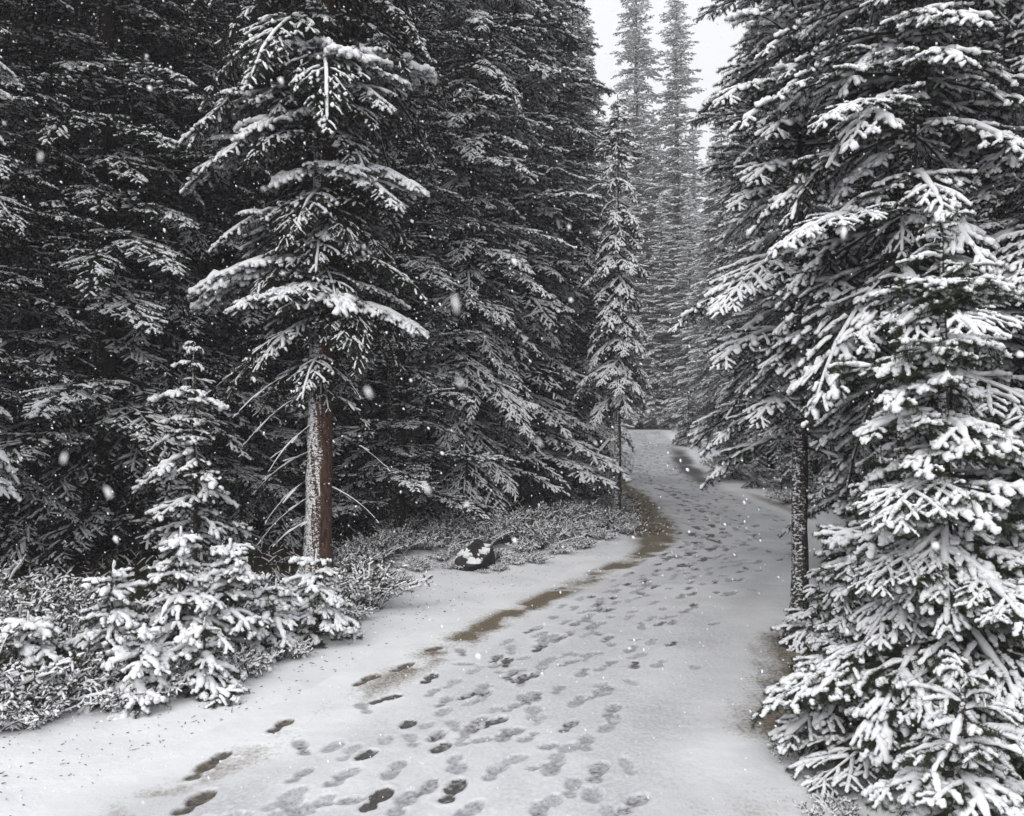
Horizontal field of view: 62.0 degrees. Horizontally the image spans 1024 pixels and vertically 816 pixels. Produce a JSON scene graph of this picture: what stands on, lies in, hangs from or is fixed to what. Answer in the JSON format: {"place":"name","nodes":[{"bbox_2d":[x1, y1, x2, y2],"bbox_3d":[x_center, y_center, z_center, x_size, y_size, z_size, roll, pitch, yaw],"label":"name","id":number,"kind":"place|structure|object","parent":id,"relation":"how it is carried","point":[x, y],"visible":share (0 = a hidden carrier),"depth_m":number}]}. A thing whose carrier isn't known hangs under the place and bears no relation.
{"place":"outdoors","nodes":[
{"label":"outdoors","id":0,"kind":"place"},
{"bbox_2d":[14,0,806,423],"label":"sky","id":1,"kind":"structure","parent":0,"point":[710,59]},
{"bbox_2d":[27,428,875,815],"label":"path","id":2,"kind":"structure","parent":0,"point":[497,724],"depth_m":4.98},
{"bbox_2d":[0,425,1020,815],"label":"ground","id":3,"kind":"structure","parent":0,"point":[88,733],"depth_m":5.52},
{"bbox_2d":[0,56,22,509],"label":"spruce tree","id":4,"kind":"object","parent":3,"relation":"on","point":[7,489],"visible":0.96,"depth_m":6.65},
{"bbox_2d":[0,693,51,732],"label":"shrub","id":5,"kind":"object","parent":3,"relation":"on","point":[3,718],"visible":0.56,"depth_m":4.46},
{"bbox_2d":[0,675,71,714],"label":"shrub","id":6,"kind":"object","parent":3,"relation":"on","point":[13,698],"visible":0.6,"depth_m":4.60},
{"bbox_2d":[0,605,79,678],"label":"fir sapling","id":7,"kind":"object","parent":3,"relation":"on","point":[46,654],"visible":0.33,"depth_m":4.91},
{"bbox_2d":[0,552,81,601],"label":"shrub","id":8,"kind":"object","parent":3,"relation":"on","point":[10,572],"visible":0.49,"depth_m":6.59},
{"bbox_2d":[0,694,84,731],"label":"shrub","id":9,"kind":"object","parent":3,"relation":"on","point":[45,711],"visible":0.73,"depth_m":4.54},
{"bbox_2d":[0,619,85,691],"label":"shrub","id":10,"kind":"object","parent":3,"relation":"on","point":[14,668],"visible":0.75,"depth_m":4.72},
{"bbox_2d":[0,575,91,626],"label":"shrub","id":11,"kind":"object","parent":3,"relation":"on","point":[37,594],"visible":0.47,"depth_m":6.06},
{"bbox_2d":[0,0,104,576],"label":"spruce tree","id":12,"kind":"object","parent":3,"relation":"on","point":[14,213],"visible":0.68,"depth_m":8.68},
{"bbox_2d":[0,574,107,637],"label":"shrub","id":13,"kind":"object","parent":3,"relation":"on","point":[52,611],"visible":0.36,"depth_m":6.09},
{"bbox_2d":[8,661,120,707],"bbox_3d":[-2.615,1.571,4.828,0.734,0.302,0.748,-1,-1,26],"label":"shrub","id":14,"kind":"object","parent":3,"relation":"on","point":[70,680],"visible":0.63,"depth_m":4.79},
{"bbox_2d":[41,671,120,707],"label":"shrub","id":15,"kind":"object","parent":3,"relation":"on","point":[86,692],"visible":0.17,"depth_m":4.90},
{"bbox_2d":[0,2,167,549],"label":"spruce tree","id":16,"kind":"object","parent":3,"relation":"on","point":[47,294],"visible":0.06,"depth_m":9.90},
{"bbox_2d":[7,4,162,500],"bbox_3d":[-6.677,-4.856,13.135,3.692,13.970,3.620,-1,-2,44],"label":"spruce tree","id":17,"kind":"object","parent":3,"relation":"on","point":[131,137],"depth_m":12.84},
{"bbox_2d":[17,574,155,628],"bbox_3d":[-3.094,1.465,6.330,0.911,0.411,1.066,-1,-1,33],"label":"shrub","id":18,"kind":"object","parent":3,"relation":"on","point":[65,611],"visible":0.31,"depth_m":6.21},
{"bbox_2d":[19,606,165,672],"bbox_3d":[-2.853,1.518,5.490,1.071,0.413,0.916,0,-1,-11],"label":"shrub","id":19,"kind":"object","parent":3,"relation":"on","point":[74,626],"visible":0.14,"depth_m":5.60},
{"bbox_2d":[55,640,153,687],"bbox_3d":[-2.484,1.575,5.184,0.770,0.353,0.797,0,-1,-5],"label":"shrub","id":20,"kind":"object","parent":3,"relation":"on","point":[88,662],"visible":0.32,"depth_m":5.07},
{"bbox_2d":[64,555,150,666],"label":"fir sapling","id":21,"kind":"object","parent":3,"relation":"on","point":[116,614],"visible":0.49,"depth_m":5.25},
{"bbox_2d":[73,620,178,719],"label":"fir sapling","id":22,"kind":"object","parent":3,"relation":"on","point":[139,681],"visible":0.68,"depth_m":4.91},
{"bbox_2d":[83,677,171,711],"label":"shrub","id":23,"kind":"object","parent":3,"relation":"on","point":[110,700],"visible":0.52,"depth_m":4.79},
{"bbox_2d":[45,6,229,504],"bbox_3d":[-5.938,-5.046,13.687,3.969,14.390,4.049,1,-1,-27],"label":"spruce tree","id":24,"kind":"object","parent":3,"relation":"on","point":[162,67],"depth_m":13.54},
{"bbox_2d":[0,0,275,578],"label":"spruce tree","id":25,"kind":"object","parent":3,"relation":"on","point":[104,200],"visible":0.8,"depth_m":9.07},
{"bbox_2d":[106,659,214,699],"bbox_3d":[-2.080,1.634,5.096,0.491,0.222,0.674,-1,-2,38],"label":"shrub","id":26,"kind":"object","parent":3,"relation":"on","point":[178,685],"visible":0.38,"depth_m":5.06},
{"bbox_2d":[32,0,299,562],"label":"spruce tree","id":27,"kind":"object","parent":3,"relation":"on","point":[234,467],"visible":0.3,"depth_m":10.10},
{"bbox_2d":[136,523,239,664],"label":"fir sapling","id":28,"kind":"object","parent":3,"relation":"on","point":[192,593],"visible":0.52,"depth_m":5.53},
{"bbox_2d":[147,639,237,676],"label":"shrub","id":29,"kind":"object","parent":3,"relation":"on","point":[195,657],"visible":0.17,"depth_m":5.40},
{"bbox_2d":[144,613,251,709],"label":"fir sapling","id":30,"kind":"object","parent":3,"relation":"on","point":[225,687],"visible":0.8,"depth_m":5.11},
{"bbox_2d":[131,341,265,595],"bbox_3d":[-2.886,0.604,7.834,1.138,2.449,1.157,0,-1,0],"label":"spruce tree","id":31,"kind":"object","parent":3,"relation":"on","point":[158,476],"visible":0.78,"depth_m":7.70},
{"bbox_2d":[129,1,295,506],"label":"spruce tree","id":32,"kind":"object","parent":3,"relation":"on","point":[228,258],"depth_m":14.60},
{"bbox_2d":[133,556,294,611],"bbox_3d":[-2.184,1.440,6.551,1.224,0.543,1.183,0,-1,12],"label":"shrub","id":33,"kind":"object","parent":3,"relation":"on","point":[247,588],"visible":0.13,"depth_m":6.53},
{"bbox_2d":[175,537,276,674],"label":"fir sapling","id":34,"kind":"object","parent":3,"relation":"on","point":[239,570],"visible":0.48,"depth_m":5.72},
{"bbox_2d":[200,637,285,678],"bbox_3d":[-1.804,1.647,5.598,0.609,0.251,0.621,-1,-1,28],"label":"shrub","id":35,"kind":"object","parent":3,"relation":"on","point":[251,664],"visible":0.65,"depth_m":5.55},
{"bbox_2d":[155,0,383,548],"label":"spruce tree","id":36,"kind":"object","parent":3,"relation":"on","point":[244,342],"visible":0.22,"depth_m":10.87},
{"bbox_2d":[239,576,311,658],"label":"fir sapling","id":37,"kind":"object","parent":3,"relation":"on","point":[282,596],"visible":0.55,"depth_m":5.95},
{"bbox_2d":[261,636,314,660],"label":"shrub","id":38,"kind":"object","parent":3,"relation":"on","point":[299,650],"visible":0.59,"depth_m":5.91},
{"bbox_2d":[190,0,421,524],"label":"spruce tree","id":39,"kind":"object","parent":3,"relation":"on","point":[344,419],"visible":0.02,"depth_m":12.96},
{"bbox_2d":[177,0,452,575],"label":"spruce tree","id":40,"kind":"object","parent":3,"relation":"on","point":[254,280],"visible":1,"depth_m":8.39},
{"bbox_2d":[274,546,364,649],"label":"fir sapling","id":41,"kind":"object","parent":3,"relation":"on","point":[330,610],"visible":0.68,"depth_m":6.37},
{"bbox_2d":[0,481,673,627],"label":"undergrowth","id":42,"kind":"object","parent":3,"relation":"on","point":[108,560],"visible":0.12,"depth_m":9.34},
{"bbox_2d":[317,596,379,618],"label":"shrub","id":43,"kind":"object","parent":3,"relation":"on","point":[354,612],"visible":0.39,"depth_m":7.10},
{"bbox_2d":[332,540,391,572],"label":"shrub","id":44,"kind":"object","parent":3,"relation":"on","point":[339,556],"visible":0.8,"depth_m":8.90},
{"bbox_2d":[292,1,442,487],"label":"spruce tree","id":45,"kind":"object","parent":3,"relation":"on","point":[367,457],"visible":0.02,"depth_m":13.84},
{"bbox_2d":[335,528,408,562],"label":"shrub","id":46,"kind":"object","parent":3,"relation":"on","point":[380,545],"visible":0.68,"depth_m":9.49},
{"bbox_2d":[316,553,432,609],"bbox_3d":[-1.297,1.555,7.612,1.076,0.494,1.114,1,-1,-26],"label":"shrub","id":47,"kind":"object","parent":3,"relation":"on","point":[376,583],"visible":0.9,"depth_m":7.45},
{"bbox_2d":[361,494,406,525],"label":"shrub","id":48,"kind":"object","parent":3,"relation":"on","point":[377,513],"visible":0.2,"depth_m":11.99},
{"bbox_2d":[248,0,520,534],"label":"spruce tree","id":49,"kind":"object","parent":3,"relation":"on","point":[399,451],"visible":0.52,"depth_m":10.83},
{"bbox_2d":[368,524,429,555],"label":"shrub","id":50,"kind":"object","parent":3,"relation":"on","point":[406,540],"visible":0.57,"depth_m":9.81},
{"bbox_2d":[370,509,447,537],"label":"shrub","id":51,"kind":"object","parent":3,"relation":"on","point":[415,524],"visible":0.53,"depth_m":10.91},
{"bbox_2d":[351,0,488,497],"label":"spruce tree","id":52,"kind":"object","parent":3,"relation":"on","point":[436,58],"visible":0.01,"depth_m":15.01},
{"bbox_2d":[411,532,450,549],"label":"shrub","id":53,"kind":"object","parent":3,"relation":"on","point":[432,539],"visible":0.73,"depth_m":10.04},
{"bbox_2d":[408,518,483,547],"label":"shrub","id":54,"kind":"object","parent":3,"relation":"on","point":[444,529],"visible":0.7,"depth_m":10.46},
{"bbox_2d":[0,522,895,815],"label":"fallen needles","id":55,"kind":"object","parent":3,"relation":"on","point":[260,686],"visible":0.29,"depth_m":5.10},
{"bbox_2d":[428,508,488,537],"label":"shrub","id":56,"kind":"object","parent":3,"relation":"on","point":[449,515],"visible":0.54,"depth_m":11.21},
{"bbox_2d":[359,0,575,525],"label":"spruce tree","id":57,"kind":"object","parent":3,"relation":"on","point":[494,391],"visible":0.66,"depth_m":12.10},
{"bbox_2d":[454,539,494,570],"bbox_3d":[-0.433,1.733,9.494,0.412,0.554,0.641,0,-1,16],"label":"boulder","id":58,"kind":"object","parent":3,"relation":"on","point":[469,557],"visible":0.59,"depth_m":9.36},
{"bbox_2d":[449,519,513,543],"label":"shrub","id":59,"kind":"object","parent":3,"relation":"on","point":[492,534],"visible":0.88,"depth_m":10.56},
{"bbox_2d":[419,2,586,511],"bbox_3d":[-0.594,-5.508,16.178,3.983,15.650,4.062,0,-1,-4],"label":"spruce tree","id":60,"kind":"object","parent":3,"relation":"on","point":[557,469],"visible":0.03,"depth_m":15.52},
{"bbox_2d":[379,0,631,511],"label":"spruce tree","id":61,"kind":"object","parent":3,"relation":"on","point":[575,453],"visible":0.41,"depth_m":14.20},
{"bbox_2d":[500,553,527,564],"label":"shrub","id":62,"kind":"object","parent":3,"relation":"on","point":[514,560],"visible":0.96,"depth_m":9.68},
{"bbox_2d":[471,508,561,543],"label":"shrub","id":63,"kind":"object","parent":3,"relation":"on","point":[514,524],"visible":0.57,"depth_m":11.04},
{"bbox_2d":[505,538,544,553],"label":"shrub","id":64,"kind":"object","parent":3,"relation":"on","point":[529,547],"visible":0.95,"depth_m":10.38},
{"bbox_2d":[491,502,565,529],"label":"shrub","id":65,"kind":"object","parent":3,"relation":"on","point":[537,515],"visible":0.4,"depth_m":11.90},
{"bbox_2d":[517,548,554,563],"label":"shrub","id":66,"kind":"object","parent":3,"relation":"on","point":[538,556],"visible":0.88,"depth_m":9.93},
{"bbox_2d":[504,519,586,549],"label":"shrub","id":67,"kind":"object","parent":3,"relation":"on","point":[546,535],"visible":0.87,"depth_m":10.80},
{"bbox_2d":[515,498,591,524],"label":"shrub","id":68,"kind":"object","parent":3,"relation":"on","point":[565,512],"visible":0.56,"depth_m":12.46},
{"bbox_2d":[497,0,623,505],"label":"spruce tree","id":69,"kind":"object","parent":3,"relation":"on","point":[578,147],"visible":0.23,"depth_m":16.86},
{"bbox_2d":[546,540,575,554],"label":"shrub","id":70,"kind":"object","parent":3,"relation":"on","point":[555,548],"visible":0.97,"depth_m":10.41},
{"bbox_2d":[541,519,593,540],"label":"shrub","id":71,"kind":"object","parent":3,"relation":"on","point":[575,527],"visible":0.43,"depth_m":11.51},
{"bbox_2d":[552,496,609,521],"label":"shrub","id":72,"kind":"object","parent":3,"relation":"on","point":[590,508],"visible":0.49,"depth_m":13.23},
{"bbox_2d":[533,0,632,496],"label":"spruce tree","id":73,"kind":"object","parent":3,"relation":"on","point":[584,362],"visible":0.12,"depth_m":17.32},
{"bbox_2d":[565,538,600,549],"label":"shrub","id":74,"kind":"object","parent":3,"relation":"on","point":[585,543],"visible":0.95,"depth_m":10.90},
{"bbox_2d":[558,8,640,477],"bbox_3d":[1.828,-4.339,22.547,2.958,12.967,3.464,0,-1,-16],"label":"spruce tree","id":75,"kind":"object","parent":3,"relation":"on","point":[625,458],"visible":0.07,"depth_m":22.40},
{"bbox_2d":[586,526,620,539],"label":"shrub","id":76,"kind":"object","parent":3,"relation":"on","point":[604,535],"visible":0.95,"depth_m":11.59},
{"bbox_2d":[576,2,635,450],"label":"spruce tree","id":77,"kind":"object","parent":3,"relation":"on","point":[590,32],"visible":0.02,"depth_m":29.01},
{"bbox_2d":[573,94,652,514],"bbox_3d":[1.627,-1.484,13.682,1.299,7.129,1.451,0,-1,0],"label":"spruce tree","id":78,"kind":"object","parent":3,"relation":"on","point":[621,362],"visible":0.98,"depth_m":13.52},
{"bbox_2d":[586,506,639,527],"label":"shrub","id":79,"kind":"object","parent":3,"relation":"on","point":[604,516],"visible":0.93,"depth_m":12.78},
{"bbox_2d":[596,109,639,423],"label":"spruce tree","id":80,"kind":"object","parent":3,"relation":"on","point":[603,166],"visible":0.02,"depth_m":47.23},
{"bbox_2d":[597,493,641,511],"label":"shrub","id":81,"kind":"object","parent":3,"relation":"on","point":[604,501],"visible":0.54,"depth_m":14.47},
{"bbox_2d":[609,522,636,533],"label":"shrub","id":82,"kind":"object","parent":3,"relation":"on","point":[626,528],"visible":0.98,"depth_m":12.30},
{"bbox_2d":[608,0,672,428],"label":"spruce tree","id":83,"kind":"object","parent":3,"relation":"on","point":[632,40],"visible":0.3,"depth_m":48.03},
{"bbox_2d":[620,171,666,428],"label":"spruce tree","id":84,"kind":"object","parent":3,"relation":"on","point":[642,323],"visible":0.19,"depth_m":45.81},
{"bbox_2d":[623,113,672,426],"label":"spruce tree","id":85,"kind":"object","parent":3,"relation":"on","point":[655,147],"visible":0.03,"depth_m":50.13},
{"bbox_2d":[631,195,686,428],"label":"spruce tree","id":86,"kind":"object","parent":3,"relation":"on","point":[660,317],"visible":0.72,"depth_m":45.38},
{"bbox_2d":[635,0,707,418],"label":"spruce tree","id":87,"kind":"object","parent":3,"relation":"on","point":[677,158],"visible":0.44,"depth_m":47.05},
{"bbox_2d":[658,372,684,429],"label":"spruce tree","id":88,"kind":"object","parent":3,"relation":"on","point":[669,421],"visible":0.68,"depth_m":43.42},
{"bbox_2d":[655,187,706,422],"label":"spruce tree","id":89,"kind":"object","parent":3,"relation":"on","point":[690,275],"visible":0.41,"depth_m":44.02},
{"bbox_2d":[672,381,699,446],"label":"spruce tree","id":90,"kind":"object","parent":3,"relation":"on","point":[684,424],"visible":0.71,"depth_m":32.93},
{"bbox_2d":[658,130,716,391],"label":"spruce tree","id":91,"kind":"object","parent":3,"relation":"on","point":[694,141],"visible":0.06,"depth_m":50.20},
{"bbox_2d":[666,157,730,430],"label":"spruce tree","id":92,"kind":"object","parent":3,"relation":"on","point":[695,330],"visible":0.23,"depth_m":40.13},
{"bbox_2d":[682,111,732,441],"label":"spruce tree","id":93,"kind":"object","parent":3,"relation":"on","point":[708,404],"visible":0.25,"depth_m":33.62},
{"bbox_2d":[701,120,726,270],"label":"spruce tree","id":94,"kind":"object","parent":3,"relation":"on","point":[713,159],"depth_m":54.37},
{"bbox_2d":[704,420,752,480],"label":"spruce tree","id":95,"kind":"object","parent":3,"relation":"on","point":[723,456],"visible":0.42,"depth_m":21.36},
{"bbox_2d":[697,25,769,446],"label":"spruce tree","id":96,"kind":"object","parent":3,"relation":"on","point":[716,378],"visible":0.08,"depth_m":31.35},
{"bbox_2d":[695,81,781,463],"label":"spruce tree","id":97,"kind":"object","parent":3,"relation":"on","point":[728,320],"visible":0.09,"depth_m":25.62},
{"bbox_2d":[717,0,786,472],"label":"spruce tree","id":98,"kind":"object","parent":3,"relation":"on","point":[765,294],"visible":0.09,"depth_m":23.03},
{"bbox_2d":[741,428,773,488],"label":"spruce tree","id":99,"kind":"object","parent":3,"relation":"on","point":[757,470],"visible":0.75,"depth_m":19.38},
{"bbox_2d":[722,1,823,482],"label":"spruce tree","id":100,"kind":"object","parent":3,"relation":"on","point":[765,432],"visible":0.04,"depth_m":20.59},
{"bbox_2d":[764,487,790,503],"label":"shrub","id":101,"kind":"object","parent":3,"relation":"on","point":[782,496],"visible":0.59,"depth_m":16.34},
{"bbox_2d":[765,447,790,498],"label":"spruce tree","id":102,"kind":"object","parent":3,"relation":"on","point":[778,476],"visible":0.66,"depth_m":17.13},
{"bbox_2d":[768,171,823,485],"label":"spruce tree","id":103,"kind":"object","parent":3,"relation":"on","point":[770,459],"depth_m":18.87},
{"bbox_2d":[664,0,928,613],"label":"spruce tree","id":104,"kind":"object","parent":3,"relation":"on","point":[766,20],"visible":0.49,"depth_m":7.44},
{"bbox_2d":[770,568,860,654],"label":"fir tree","id":105,"kind":"object","parent":3,"relation":"on","point":[801,634],"visible":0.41,"depth_m":6.40},
{"bbox_2d":[776,24,868,504],"bbox_3d":[6.614,-4.819,15.666,3.294,14.004,3.858,0,-1,-19],"label":"spruce tree","id":106,"kind":"object","parent":3,"relation":"on","point":[823,489],"visible":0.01,"depth_m":15.35},
{"bbox_2d":[792,790,869,815],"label":"shrub","id":107,"kind":"object","parent":3,"relation":"on","point":[831,803],"visible":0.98,"depth_m":3.68},
{"bbox_2d":[764,595,908,770],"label":"fir tree","id":108,"kind":"object","parent":3,"relation":"on","point":[822,722],"visible":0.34,"depth_m":4.22},
{"bbox_2d":[815,384,895,610],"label":"fir tree","id":109,"kind":"object","parent":3,"relation":"on","point":[846,520],"visible":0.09,"depth_m":7.19},
{"bbox_2d":[725,0,1023,536],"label":"spruce tree","id":110,"kind":"object","parent":3,"relation":"on","point":[860,333],"visible":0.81,"depth_m":5.83},
{"bbox_2d":[805,446,965,654],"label":"fir tree","id":111,"kind":"object","parent":3,"relation":"on","point":[833,536],"visible":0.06,"depth_m":5.19},
{"bbox_2d":[748,209,1023,815],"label":"fir tree","id":112,"kind":"object","parent":3,"relation":"on","point":[971,604],"visible":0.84,"depth_m":3.90},
{"bbox_2d":[778,0,1010,549],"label":"spruce tree","id":113,"kind":"object","parent":3,"relation":"on","point":[824,504],"visible":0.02,"depth_m":9.63},
{"bbox_2d":[820,0,1023,605],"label":"spruce tree","id":114,"kind":"object","parent":3,"relation":"on","point":[1010,249],"visible":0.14,"depth_m":5.97},
{"bbox_2d":[852,23,1019,494],"bbox_3d":[5.210,-3.763,10.019,3.216,11.722,2.746,0,-1,-19],"label":"spruce tree","id":115,"kind":"object","parent":3,"relation":"on","point":[965,164],"visible":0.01,"depth_m":9.61},
{"bbox_2d":[860,649,1023,815],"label":"fir tree","id":116,"kind":"object","parent":3,"relation":"on","point":[961,790],"visible":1,"depth_m":3.00},
{"bbox_2d":[939,20,1023,384],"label":"spruce tree","id":117,"kind":"object","parent":3,"relation":"on","point":[992,213],"visible":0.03,"depth_m":9.11},
{"bbox_2d":[968,423,1023,772],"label":"fir tree","id":118,"kind":"object","parent":3,"relation":"on","point":[1014,516],"visible":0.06,"depth_m":3.87},
{"bbox_2d":[0,0,1023,803],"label":"falling snow","id":119,"kind":"structure","parent":0,"point":[842,232],"depth_m":3.20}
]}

